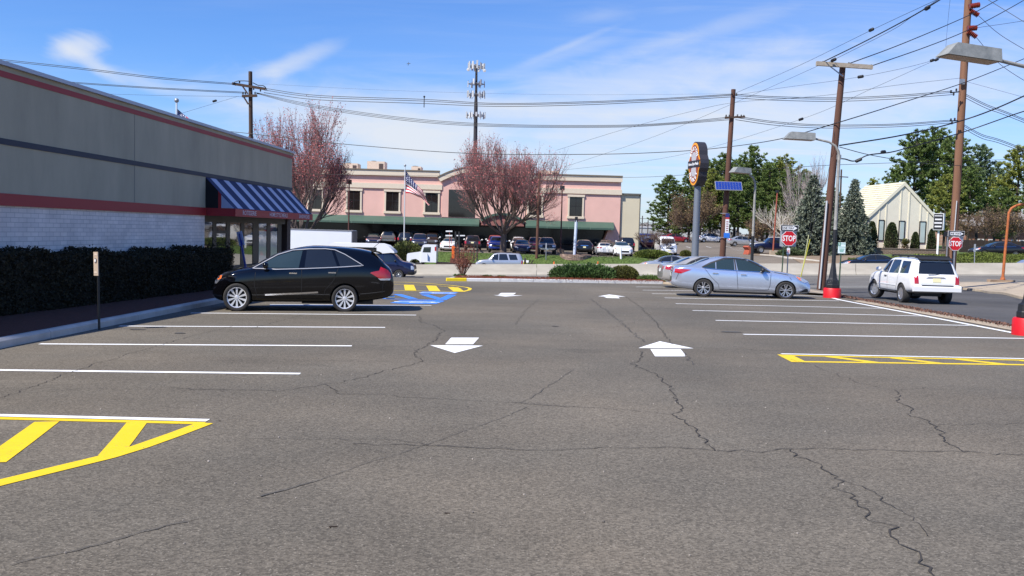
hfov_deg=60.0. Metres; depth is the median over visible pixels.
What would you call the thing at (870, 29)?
overhead cable
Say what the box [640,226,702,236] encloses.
warehouse
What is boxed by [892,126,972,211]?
pine
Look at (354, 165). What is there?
rooftop unit
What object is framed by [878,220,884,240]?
window
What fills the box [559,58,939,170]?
overhead cable
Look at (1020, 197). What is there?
pine
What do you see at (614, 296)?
painted arrow
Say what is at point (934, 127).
overhead cable
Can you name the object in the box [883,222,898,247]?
arborvitae
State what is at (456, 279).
island kerb
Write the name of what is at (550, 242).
parked pickup
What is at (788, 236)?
stop sign
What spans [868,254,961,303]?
suv on side road
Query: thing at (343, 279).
parked crossover
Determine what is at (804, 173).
pine
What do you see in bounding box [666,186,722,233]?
tree
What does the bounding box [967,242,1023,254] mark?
parked sedan
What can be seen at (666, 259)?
moving sedan
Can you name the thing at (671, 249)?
delivery van
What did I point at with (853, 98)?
overhead cable
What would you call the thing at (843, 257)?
bare soil
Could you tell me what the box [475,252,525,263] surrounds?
moving suv
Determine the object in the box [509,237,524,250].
parked crossover
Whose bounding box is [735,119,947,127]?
overhead cable
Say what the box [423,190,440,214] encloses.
window
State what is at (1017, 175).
pine
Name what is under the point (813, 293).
island kerb
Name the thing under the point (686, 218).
tree
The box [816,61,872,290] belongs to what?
utility pole
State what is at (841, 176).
utility pole
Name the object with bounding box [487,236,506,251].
parked suv
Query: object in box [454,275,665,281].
mulch chips
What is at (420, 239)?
parked suv
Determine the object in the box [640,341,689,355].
painted arrow
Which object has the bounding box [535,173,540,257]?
wood post
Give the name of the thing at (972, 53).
street lamp
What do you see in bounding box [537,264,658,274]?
median barrier
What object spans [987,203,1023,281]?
rusty post
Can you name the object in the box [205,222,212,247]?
window pane
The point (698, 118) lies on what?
overhead cable
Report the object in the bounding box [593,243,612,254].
parked sedan
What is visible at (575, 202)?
window
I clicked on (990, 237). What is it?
brick building
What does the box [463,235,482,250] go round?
parked suv
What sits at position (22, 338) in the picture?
bed kerb
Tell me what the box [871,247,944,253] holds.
planter wall
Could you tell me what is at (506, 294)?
painted arrow
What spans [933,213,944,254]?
box sign
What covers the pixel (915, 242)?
arborvitae
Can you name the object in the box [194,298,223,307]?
bed kerb
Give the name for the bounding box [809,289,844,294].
dirt strip
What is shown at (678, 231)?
pine
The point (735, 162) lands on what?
pine
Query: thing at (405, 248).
juniper
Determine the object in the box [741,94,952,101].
overhead cable
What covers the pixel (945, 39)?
overhead cable
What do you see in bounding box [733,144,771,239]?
pine
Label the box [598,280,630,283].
island kerb
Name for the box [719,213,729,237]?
pole banner
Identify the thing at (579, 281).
island kerb
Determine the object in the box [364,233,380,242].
parked sedan
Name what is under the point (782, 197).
pine
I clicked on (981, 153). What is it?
pine
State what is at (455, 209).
large window
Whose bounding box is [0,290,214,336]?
mulch bed
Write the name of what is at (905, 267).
side window
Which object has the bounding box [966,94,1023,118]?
overhead cable
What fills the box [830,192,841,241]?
spruce
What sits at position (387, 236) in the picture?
parked pickup
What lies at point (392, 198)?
window
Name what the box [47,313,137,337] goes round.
bed kerb
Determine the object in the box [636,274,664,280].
ground plant
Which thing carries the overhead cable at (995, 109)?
attached to the utility pole at (969, 5)
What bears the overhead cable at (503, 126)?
attached to the utility pole at (731, 116)
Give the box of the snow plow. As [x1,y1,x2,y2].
[743,246,760,254]
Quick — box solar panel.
[715,181,742,190]
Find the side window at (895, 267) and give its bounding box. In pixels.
[889,259,901,272]
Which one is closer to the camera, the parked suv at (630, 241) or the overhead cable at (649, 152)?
the overhead cable at (649, 152)
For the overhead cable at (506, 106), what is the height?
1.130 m
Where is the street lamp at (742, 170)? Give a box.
[729,167,755,260]
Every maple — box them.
[248,92,355,228]
[450,131,572,252]
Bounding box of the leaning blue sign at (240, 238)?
[236,231,246,266]
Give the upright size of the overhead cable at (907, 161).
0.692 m
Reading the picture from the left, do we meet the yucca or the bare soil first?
the bare soil
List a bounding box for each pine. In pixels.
[645,174,688,233]
[665,203,691,235]
[678,168,693,236]
[685,159,722,229]
[686,193,718,234]
[692,168,724,233]
[711,152,737,236]
[718,173,761,235]
[731,158,745,236]
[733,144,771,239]
[739,187,774,240]
[749,159,783,238]
[767,168,802,230]
[770,153,809,233]
[784,174,825,221]
[796,170,811,192]
[821,190,845,207]
[867,177,879,185]
[881,171,898,183]
[887,128,947,209]
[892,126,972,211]
[924,136,984,216]
[925,174,967,248]
[949,165,995,243]
[967,143,1004,239]
[982,186,1021,240]
[983,161,1021,240]
[987,145,1023,240]
[1014,189,1023,213]
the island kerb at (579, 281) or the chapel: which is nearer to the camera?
the island kerb at (579, 281)
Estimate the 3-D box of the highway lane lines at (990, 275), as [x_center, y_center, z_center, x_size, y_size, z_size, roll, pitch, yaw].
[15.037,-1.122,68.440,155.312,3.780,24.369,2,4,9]
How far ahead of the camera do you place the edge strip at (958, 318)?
24.41 m
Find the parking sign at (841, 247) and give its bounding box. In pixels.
[838,242,845,287]
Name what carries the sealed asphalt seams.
on the parking lot at (660, 501)
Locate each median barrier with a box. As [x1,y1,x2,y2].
[393,264,536,275]
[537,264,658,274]
[760,263,855,274]
[855,263,1023,274]
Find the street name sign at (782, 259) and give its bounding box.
[781,246,783,271]
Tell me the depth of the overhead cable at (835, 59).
36.21 m
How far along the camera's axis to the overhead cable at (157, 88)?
59.25 m
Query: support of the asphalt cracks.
on the parking lot at (660, 501)
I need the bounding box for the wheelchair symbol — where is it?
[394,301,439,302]
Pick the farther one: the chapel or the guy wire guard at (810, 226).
the chapel
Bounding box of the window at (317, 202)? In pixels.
[307,188,323,210]
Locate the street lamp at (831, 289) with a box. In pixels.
[783,131,840,297]
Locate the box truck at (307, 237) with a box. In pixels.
[290,229,356,248]
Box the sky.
[0,0,1023,233]
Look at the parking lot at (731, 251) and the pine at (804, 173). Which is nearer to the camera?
the parking lot at (731, 251)
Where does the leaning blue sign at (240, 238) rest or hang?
on the mulch bed
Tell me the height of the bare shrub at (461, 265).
1.732 m
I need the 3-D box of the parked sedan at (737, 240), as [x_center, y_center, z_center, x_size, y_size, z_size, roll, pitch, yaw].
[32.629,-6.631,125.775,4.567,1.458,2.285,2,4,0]
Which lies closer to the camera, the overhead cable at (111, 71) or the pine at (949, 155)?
the overhead cable at (111, 71)
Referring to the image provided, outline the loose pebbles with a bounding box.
[64,293,859,574]
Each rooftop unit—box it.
[343,163,360,167]
[367,161,386,168]
[411,166,422,169]
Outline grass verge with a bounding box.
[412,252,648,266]
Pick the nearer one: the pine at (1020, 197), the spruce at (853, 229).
the spruce at (853, 229)
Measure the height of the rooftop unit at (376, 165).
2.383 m
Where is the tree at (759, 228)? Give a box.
[743,216,794,239]
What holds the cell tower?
on the parking lot at (731, 251)
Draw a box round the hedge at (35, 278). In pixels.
[0,238,235,315]
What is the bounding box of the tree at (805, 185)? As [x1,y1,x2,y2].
[778,150,827,216]
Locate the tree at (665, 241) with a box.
[652,234,675,247]
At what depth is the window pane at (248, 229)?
34.89 m
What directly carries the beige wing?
on the ground
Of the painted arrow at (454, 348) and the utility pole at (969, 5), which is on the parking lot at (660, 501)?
the painted arrow at (454, 348)
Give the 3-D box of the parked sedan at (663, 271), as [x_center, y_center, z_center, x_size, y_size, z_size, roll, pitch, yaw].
[9.048,-0.723,40.520,4.617,1.444,2.285,2,4,-1]
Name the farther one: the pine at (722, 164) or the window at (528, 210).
the pine at (722, 164)
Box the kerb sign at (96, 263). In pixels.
[93,252,100,329]
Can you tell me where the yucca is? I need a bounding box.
[899,238,910,247]
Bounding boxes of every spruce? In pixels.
[782,174,839,255]
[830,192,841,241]
[832,178,876,254]
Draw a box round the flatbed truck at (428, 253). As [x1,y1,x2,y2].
[407,231,483,263]
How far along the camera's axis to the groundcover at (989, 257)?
81.01 m
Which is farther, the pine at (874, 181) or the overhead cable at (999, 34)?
the pine at (874, 181)
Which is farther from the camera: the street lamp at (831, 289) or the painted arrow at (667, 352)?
the street lamp at (831, 289)
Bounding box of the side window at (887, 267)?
[883,259,893,271]
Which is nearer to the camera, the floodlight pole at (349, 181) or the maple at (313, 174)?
the maple at (313, 174)
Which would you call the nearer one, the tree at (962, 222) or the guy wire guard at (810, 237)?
the guy wire guard at (810, 237)
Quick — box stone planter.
[560,254,590,259]
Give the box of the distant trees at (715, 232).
[640,222,777,238]
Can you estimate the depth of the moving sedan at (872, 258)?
74.66 m
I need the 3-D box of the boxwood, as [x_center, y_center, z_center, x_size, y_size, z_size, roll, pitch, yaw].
[5.833,-0.767,46.654,1.744,0.971,1.760,2,4,0]
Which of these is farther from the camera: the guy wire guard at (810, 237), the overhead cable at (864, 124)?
the overhead cable at (864, 124)
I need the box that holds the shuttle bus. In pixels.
[328,242,416,276]
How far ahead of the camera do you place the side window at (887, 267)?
35.33 m
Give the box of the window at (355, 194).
[345,188,362,212]
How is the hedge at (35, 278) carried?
on the mulch bed
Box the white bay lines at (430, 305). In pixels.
[0,290,1023,373]
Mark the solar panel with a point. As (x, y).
(728, 186)
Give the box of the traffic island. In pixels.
[959,282,1023,295]
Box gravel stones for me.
[841,294,1011,326]
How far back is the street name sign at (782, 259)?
47.00 m
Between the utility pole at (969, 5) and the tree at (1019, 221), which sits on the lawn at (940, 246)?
the tree at (1019, 221)
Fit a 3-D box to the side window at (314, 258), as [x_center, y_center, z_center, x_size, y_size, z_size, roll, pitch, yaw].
[-4.741,-0.729,22.022,0.789,0.447,0.276,1,4,-12]
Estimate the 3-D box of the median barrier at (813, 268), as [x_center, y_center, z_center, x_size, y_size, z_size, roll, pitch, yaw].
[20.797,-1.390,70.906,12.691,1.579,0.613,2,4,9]
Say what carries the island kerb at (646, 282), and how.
on the parking lot at (660, 501)
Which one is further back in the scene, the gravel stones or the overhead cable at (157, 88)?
the overhead cable at (157, 88)
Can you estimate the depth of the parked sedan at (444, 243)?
96.14 m
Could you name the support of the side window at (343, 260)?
in the parked crossover at (343, 279)
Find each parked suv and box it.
[397,232,413,243]
[410,233,429,245]
[426,230,440,246]
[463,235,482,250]
[485,235,499,249]
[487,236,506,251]
[528,237,543,252]
[615,237,634,251]
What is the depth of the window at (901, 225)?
99.66 m
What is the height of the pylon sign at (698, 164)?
7.667 m
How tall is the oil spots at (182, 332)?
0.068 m
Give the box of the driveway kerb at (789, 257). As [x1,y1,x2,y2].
[760,254,828,261]
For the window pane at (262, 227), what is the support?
in the restaurant
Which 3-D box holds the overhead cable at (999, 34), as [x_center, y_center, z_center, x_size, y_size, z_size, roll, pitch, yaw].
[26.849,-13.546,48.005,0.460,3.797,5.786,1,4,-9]
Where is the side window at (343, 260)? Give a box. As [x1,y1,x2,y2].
[335,252,359,265]
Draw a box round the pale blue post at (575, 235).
[573,217,577,254]
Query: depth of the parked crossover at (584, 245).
94.63 m
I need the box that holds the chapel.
[841,182,933,248]
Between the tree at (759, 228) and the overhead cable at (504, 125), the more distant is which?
the tree at (759, 228)
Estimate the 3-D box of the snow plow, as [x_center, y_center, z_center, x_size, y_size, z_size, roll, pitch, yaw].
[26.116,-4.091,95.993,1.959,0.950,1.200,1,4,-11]
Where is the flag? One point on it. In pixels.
(412, 187)
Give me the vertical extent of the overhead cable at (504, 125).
2.456 m
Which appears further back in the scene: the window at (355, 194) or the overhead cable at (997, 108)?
the window at (355, 194)
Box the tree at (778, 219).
[752,199,823,234]
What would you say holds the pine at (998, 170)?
on the lawn at (940, 246)
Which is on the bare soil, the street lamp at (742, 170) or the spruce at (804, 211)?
the spruce at (804, 211)
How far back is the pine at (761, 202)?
154.85 m
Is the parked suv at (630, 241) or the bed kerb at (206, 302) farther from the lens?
the parked suv at (630, 241)
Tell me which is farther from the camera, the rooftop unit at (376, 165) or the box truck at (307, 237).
the rooftop unit at (376, 165)
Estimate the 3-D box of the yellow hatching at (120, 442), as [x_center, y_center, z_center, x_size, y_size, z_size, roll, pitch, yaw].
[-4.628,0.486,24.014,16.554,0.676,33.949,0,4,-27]
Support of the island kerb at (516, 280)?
on the parking lot at (660, 501)
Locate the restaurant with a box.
[0,60,312,268]
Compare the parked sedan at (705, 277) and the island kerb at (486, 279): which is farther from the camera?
the island kerb at (486, 279)
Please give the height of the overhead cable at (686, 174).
2.098 m
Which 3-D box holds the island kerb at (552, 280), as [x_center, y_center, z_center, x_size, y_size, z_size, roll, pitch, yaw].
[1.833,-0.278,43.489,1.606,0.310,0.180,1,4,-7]
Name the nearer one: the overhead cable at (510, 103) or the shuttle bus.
the overhead cable at (510, 103)
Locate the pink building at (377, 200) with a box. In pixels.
[291,165,622,249]
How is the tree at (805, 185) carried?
on the ground
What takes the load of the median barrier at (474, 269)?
on the highway
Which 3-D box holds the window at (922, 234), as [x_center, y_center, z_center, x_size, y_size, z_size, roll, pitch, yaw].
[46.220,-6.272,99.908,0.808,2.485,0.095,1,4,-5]
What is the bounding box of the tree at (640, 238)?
[633,230,666,249]
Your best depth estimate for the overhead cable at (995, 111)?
48.28 m
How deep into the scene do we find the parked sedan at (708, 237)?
147.84 m
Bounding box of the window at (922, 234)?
[919,221,926,242]
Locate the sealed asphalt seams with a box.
[11,299,693,564]
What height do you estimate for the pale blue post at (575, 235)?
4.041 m
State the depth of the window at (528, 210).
107.50 m
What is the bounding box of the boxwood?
[612,265,638,278]
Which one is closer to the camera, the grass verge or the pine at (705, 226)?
the grass verge
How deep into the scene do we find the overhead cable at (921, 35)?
43.73 m
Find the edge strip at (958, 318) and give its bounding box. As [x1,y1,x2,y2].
[856,300,1010,329]
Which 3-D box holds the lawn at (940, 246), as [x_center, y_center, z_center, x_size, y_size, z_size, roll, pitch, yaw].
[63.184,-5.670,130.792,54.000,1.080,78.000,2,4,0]
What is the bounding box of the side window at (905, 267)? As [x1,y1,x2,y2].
[900,261,910,272]
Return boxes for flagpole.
[174,98,178,114]
[404,164,405,239]
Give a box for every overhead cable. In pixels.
[0,59,231,83]
[7,61,231,84]
[74,82,235,91]
[77,83,235,92]
[122,94,241,96]
[230,59,1022,154]
[256,92,724,125]
[256,93,723,127]
[257,93,728,126]
[264,92,726,106]
[265,90,730,104]
[267,88,730,103]
[273,84,653,94]
[325,159,1019,177]
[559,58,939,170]
[562,78,957,148]
[568,66,816,165]
[735,91,949,97]
[735,92,949,98]
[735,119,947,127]
[739,0,935,91]
[740,58,938,94]
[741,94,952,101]
[741,118,949,125]
[745,117,948,124]
[824,0,939,61]
[830,0,936,61]
[839,95,1023,145]
[840,147,981,166]
[841,111,1023,162]
[851,0,996,62]
[873,0,1023,65]
[964,126,1022,149]
[965,95,1023,120]
[965,125,1023,148]
[965,129,1023,152]
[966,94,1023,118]
[966,98,1023,122]
[979,16,1022,48]
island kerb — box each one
[446,278,466,280]
[467,278,499,281]
[500,278,532,281]
[533,279,565,282]
[566,279,597,282]
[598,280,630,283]
[631,281,662,283]
[663,282,822,294]
[959,282,1022,298]
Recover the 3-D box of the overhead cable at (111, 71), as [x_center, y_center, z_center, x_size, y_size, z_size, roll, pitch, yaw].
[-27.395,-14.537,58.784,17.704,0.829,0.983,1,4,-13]
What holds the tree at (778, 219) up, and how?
on the bare soil
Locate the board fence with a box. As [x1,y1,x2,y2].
[959,239,1020,251]
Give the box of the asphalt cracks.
[1,299,1023,575]
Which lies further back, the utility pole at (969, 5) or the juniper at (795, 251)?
the juniper at (795, 251)
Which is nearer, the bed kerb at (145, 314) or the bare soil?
the bed kerb at (145, 314)
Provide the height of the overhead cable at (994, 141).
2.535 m
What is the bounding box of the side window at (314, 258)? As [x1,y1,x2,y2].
[304,249,336,267]
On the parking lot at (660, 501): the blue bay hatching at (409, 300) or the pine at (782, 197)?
the blue bay hatching at (409, 300)
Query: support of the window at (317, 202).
in the pink building at (377, 200)
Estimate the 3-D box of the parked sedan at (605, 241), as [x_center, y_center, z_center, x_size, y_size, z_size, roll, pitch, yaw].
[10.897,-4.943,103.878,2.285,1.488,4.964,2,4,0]
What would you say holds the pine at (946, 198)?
on the lawn at (940, 246)
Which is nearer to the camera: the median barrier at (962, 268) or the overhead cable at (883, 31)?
the overhead cable at (883, 31)
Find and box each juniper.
[393,240,421,261]
[547,262,616,279]
[775,247,809,255]
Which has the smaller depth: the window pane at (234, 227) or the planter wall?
the window pane at (234, 227)
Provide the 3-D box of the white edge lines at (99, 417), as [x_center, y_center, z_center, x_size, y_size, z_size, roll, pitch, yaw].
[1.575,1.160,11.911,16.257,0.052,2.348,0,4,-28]
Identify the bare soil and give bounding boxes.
[748,253,862,262]
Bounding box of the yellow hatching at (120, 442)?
[0,282,1023,485]
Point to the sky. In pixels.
(574, 51)
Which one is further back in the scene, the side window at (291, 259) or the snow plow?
the snow plow
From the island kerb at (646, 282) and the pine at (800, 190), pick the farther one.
the pine at (800, 190)
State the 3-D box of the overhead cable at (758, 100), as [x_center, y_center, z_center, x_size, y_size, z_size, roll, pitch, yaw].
[13.806,-10.072,49.341,23.264,4.484,6.974,2,4,8]
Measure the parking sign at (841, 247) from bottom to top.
2.253 m
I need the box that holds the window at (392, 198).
[383,189,400,213]
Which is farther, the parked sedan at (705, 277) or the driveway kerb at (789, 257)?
the driveway kerb at (789, 257)
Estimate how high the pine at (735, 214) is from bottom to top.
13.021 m
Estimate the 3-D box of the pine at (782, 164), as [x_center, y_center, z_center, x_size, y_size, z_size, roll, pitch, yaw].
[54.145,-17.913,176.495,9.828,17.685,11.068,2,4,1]
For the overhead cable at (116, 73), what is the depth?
58.62 m
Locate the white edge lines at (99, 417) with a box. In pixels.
[0,353,1023,420]
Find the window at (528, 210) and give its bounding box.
[527,194,543,217]
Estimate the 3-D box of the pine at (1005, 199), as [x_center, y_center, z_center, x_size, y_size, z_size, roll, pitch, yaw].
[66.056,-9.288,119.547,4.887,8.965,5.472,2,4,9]
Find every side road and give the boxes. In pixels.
[810,288,1022,324]
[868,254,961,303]
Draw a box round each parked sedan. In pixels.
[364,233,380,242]
[439,238,457,249]
[511,239,531,253]
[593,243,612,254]
[595,239,612,244]
[609,241,633,255]
[639,237,654,247]
[657,256,707,280]
[662,234,690,242]
[670,256,809,298]
[699,233,720,241]
[726,236,757,245]
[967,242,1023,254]
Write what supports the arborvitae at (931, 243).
on the planter soil
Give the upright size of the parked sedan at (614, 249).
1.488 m
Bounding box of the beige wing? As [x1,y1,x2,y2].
[604,193,640,250]
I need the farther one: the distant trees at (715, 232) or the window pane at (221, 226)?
the distant trees at (715, 232)
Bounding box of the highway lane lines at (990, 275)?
[958,275,1023,275]
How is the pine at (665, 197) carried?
on the ground
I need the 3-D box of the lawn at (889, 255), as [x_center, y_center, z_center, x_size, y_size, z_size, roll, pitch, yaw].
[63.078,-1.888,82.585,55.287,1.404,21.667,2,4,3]
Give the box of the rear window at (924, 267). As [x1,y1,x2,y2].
[919,262,954,274]
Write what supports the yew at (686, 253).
on the parking lot at (731, 251)
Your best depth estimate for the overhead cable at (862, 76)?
43.01 m
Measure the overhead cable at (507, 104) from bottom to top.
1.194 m
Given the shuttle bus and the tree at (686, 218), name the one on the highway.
the shuttle bus
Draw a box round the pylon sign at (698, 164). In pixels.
[688,142,708,255]
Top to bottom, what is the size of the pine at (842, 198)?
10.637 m
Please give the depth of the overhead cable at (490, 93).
59.41 m
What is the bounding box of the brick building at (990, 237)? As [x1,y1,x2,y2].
[935,211,1023,245]
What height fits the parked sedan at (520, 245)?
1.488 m
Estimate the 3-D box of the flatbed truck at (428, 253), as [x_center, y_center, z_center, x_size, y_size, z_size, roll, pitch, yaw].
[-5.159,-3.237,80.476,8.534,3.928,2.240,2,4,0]
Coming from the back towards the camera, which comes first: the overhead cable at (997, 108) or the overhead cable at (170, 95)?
the overhead cable at (170, 95)
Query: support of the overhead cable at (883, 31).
attached to the utility pole at (823, 264)
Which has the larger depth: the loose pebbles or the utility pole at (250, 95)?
the utility pole at (250, 95)
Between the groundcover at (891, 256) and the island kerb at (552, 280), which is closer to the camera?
the island kerb at (552, 280)
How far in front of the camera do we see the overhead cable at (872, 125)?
51.68 m
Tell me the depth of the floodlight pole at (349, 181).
97.58 m
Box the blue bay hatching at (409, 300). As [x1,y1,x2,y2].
[383,292,457,303]
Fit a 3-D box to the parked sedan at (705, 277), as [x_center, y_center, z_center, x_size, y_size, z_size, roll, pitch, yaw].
[8.495,-0.423,33.259,5.041,1.488,2.285,2,4,7]
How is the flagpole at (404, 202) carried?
on the parking lot at (731, 251)
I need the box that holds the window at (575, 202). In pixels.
[567,194,584,218]
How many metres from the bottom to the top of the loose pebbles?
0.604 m
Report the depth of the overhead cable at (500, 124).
56.57 m
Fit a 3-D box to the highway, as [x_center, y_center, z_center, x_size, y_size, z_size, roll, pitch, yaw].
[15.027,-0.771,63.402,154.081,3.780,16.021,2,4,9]
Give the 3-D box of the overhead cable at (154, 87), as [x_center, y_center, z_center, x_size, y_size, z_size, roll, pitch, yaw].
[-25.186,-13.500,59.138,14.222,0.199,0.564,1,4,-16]
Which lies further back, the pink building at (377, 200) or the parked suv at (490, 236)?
the pink building at (377, 200)
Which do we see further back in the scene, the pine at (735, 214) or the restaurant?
the pine at (735, 214)
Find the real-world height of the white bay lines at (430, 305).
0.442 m
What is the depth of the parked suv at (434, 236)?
105.92 m
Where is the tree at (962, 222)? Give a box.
[945,202,1022,239]
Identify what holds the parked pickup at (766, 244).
on the parking lot at (731, 251)
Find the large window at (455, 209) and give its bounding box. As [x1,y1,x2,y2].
[448,189,474,216]
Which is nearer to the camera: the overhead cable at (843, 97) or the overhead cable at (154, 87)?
the overhead cable at (843, 97)
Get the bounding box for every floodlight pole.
[346,180,351,229]
[557,186,564,253]
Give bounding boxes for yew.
[633,249,670,258]
[679,250,690,256]
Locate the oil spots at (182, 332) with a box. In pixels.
[133,329,737,333]
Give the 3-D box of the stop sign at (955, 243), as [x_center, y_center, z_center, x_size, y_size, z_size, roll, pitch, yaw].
[24.825,-1.497,50.017,1.130,3.441,0.160,2,4,0]
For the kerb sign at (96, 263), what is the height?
1.452 m
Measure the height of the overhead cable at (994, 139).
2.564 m
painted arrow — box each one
[431,338,478,352]
[497,293,520,295]
[603,294,623,297]
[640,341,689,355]
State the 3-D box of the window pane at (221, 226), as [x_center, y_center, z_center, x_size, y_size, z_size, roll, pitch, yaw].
[-10.510,-1.561,32.000,0.020,1.620,0.951,2,4,3]
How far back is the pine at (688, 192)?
164.56 m
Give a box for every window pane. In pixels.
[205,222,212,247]
[216,222,225,248]
[230,223,240,265]
[244,223,252,264]
[258,223,266,262]
[270,224,277,250]
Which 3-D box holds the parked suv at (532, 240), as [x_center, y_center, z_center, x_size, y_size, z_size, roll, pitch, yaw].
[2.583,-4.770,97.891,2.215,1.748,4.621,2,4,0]
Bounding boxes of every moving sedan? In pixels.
[640,255,683,263]
[839,254,892,262]
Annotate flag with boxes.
[406,172,428,204]
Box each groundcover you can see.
[848,255,912,259]
[928,251,1023,262]
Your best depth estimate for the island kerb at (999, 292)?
45.29 m
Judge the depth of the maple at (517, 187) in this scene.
89.98 m
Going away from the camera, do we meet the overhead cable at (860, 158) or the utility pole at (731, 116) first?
the overhead cable at (860, 158)
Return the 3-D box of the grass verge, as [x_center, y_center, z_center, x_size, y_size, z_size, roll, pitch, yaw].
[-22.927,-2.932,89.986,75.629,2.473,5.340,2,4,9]
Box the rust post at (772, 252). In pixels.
[769,190,778,254]
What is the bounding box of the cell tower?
[466,60,485,156]
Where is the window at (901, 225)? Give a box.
[898,221,905,239]
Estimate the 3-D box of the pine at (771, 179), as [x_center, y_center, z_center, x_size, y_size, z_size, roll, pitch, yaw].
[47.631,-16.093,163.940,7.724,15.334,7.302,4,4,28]
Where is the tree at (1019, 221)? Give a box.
[978,207,1023,242]
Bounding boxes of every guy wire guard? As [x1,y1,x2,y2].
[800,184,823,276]
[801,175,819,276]
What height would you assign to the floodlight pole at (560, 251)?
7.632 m
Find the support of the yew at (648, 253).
on the parking lot at (731, 251)
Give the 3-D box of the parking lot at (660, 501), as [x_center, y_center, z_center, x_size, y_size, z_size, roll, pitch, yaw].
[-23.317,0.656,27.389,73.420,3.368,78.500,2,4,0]
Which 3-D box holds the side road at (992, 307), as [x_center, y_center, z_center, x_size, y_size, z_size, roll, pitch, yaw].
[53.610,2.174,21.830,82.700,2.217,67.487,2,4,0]
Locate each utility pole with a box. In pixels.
[232,71,266,137]
[719,89,744,255]
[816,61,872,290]
[839,169,847,208]
[949,0,979,270]
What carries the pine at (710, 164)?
on the ground
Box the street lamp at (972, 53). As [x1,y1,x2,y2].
[936,42,1023,335]
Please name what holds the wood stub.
on the ground
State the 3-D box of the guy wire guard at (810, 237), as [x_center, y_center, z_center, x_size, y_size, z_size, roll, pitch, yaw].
[14.644,-2.506,43.503,1.048,5.150,0.044,2,4,0]
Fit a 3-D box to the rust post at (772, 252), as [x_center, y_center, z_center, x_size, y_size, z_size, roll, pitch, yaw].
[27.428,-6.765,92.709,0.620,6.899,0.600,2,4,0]
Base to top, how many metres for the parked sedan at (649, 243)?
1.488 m
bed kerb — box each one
[0,329,50,348]
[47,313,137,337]
[134,302,196,319]
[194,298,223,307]
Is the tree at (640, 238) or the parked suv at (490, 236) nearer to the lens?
the tree at (640, 238)
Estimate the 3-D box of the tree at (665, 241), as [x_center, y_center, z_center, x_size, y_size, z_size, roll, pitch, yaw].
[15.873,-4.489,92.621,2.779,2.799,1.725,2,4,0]
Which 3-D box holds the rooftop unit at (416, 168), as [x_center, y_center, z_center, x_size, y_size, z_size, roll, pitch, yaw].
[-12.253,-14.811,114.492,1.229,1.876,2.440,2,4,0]
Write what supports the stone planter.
on the grass verge
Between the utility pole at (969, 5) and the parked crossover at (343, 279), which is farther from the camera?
the utility pole at (969, 5)
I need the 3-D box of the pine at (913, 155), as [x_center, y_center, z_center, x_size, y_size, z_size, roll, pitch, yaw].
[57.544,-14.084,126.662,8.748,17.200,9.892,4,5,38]
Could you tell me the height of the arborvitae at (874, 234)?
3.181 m
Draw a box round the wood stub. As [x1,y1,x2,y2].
[945,231,948,255]
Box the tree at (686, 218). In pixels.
[668,205,715,242]
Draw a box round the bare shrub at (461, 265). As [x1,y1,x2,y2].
[450,245,479,273]
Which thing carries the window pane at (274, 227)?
in the restaurant
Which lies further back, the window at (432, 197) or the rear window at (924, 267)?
the window at (432, 197)
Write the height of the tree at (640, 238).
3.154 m
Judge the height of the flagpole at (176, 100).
12.848 m
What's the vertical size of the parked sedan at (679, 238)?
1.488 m
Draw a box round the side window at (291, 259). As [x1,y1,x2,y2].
[268,250,302,267]
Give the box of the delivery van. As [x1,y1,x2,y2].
[654,236,677,254]
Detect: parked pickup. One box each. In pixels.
[379,231,396,244]
[538,237,557,254]
[749,237,786,252]
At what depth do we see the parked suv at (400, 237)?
104.63 m
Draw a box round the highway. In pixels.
[393,275,1023,287]
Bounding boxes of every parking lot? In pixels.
[0,277,1023,575]
[391,241,798,263]
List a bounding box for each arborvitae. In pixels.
[868,221,877,247]
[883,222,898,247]
[909,232,919,248]
[926,228,936,248]
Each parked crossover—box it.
[213,242,394,311]
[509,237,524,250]
[572,239,592,254]
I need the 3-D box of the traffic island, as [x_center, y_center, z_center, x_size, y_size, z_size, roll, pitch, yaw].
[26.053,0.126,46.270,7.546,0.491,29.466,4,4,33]
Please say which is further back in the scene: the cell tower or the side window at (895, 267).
the cell tower
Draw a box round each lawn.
[847,245,966,253]
[854,254,986,260]
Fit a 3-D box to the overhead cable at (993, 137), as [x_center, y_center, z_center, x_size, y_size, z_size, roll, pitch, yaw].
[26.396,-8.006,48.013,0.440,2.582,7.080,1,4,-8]
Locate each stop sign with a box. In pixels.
[780,225,798,272]
[944,231,964,265]
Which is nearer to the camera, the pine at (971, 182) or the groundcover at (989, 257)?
the groundcover at (989, 257)
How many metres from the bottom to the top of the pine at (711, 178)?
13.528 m
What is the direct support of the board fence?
on the lawn at (940, 246)

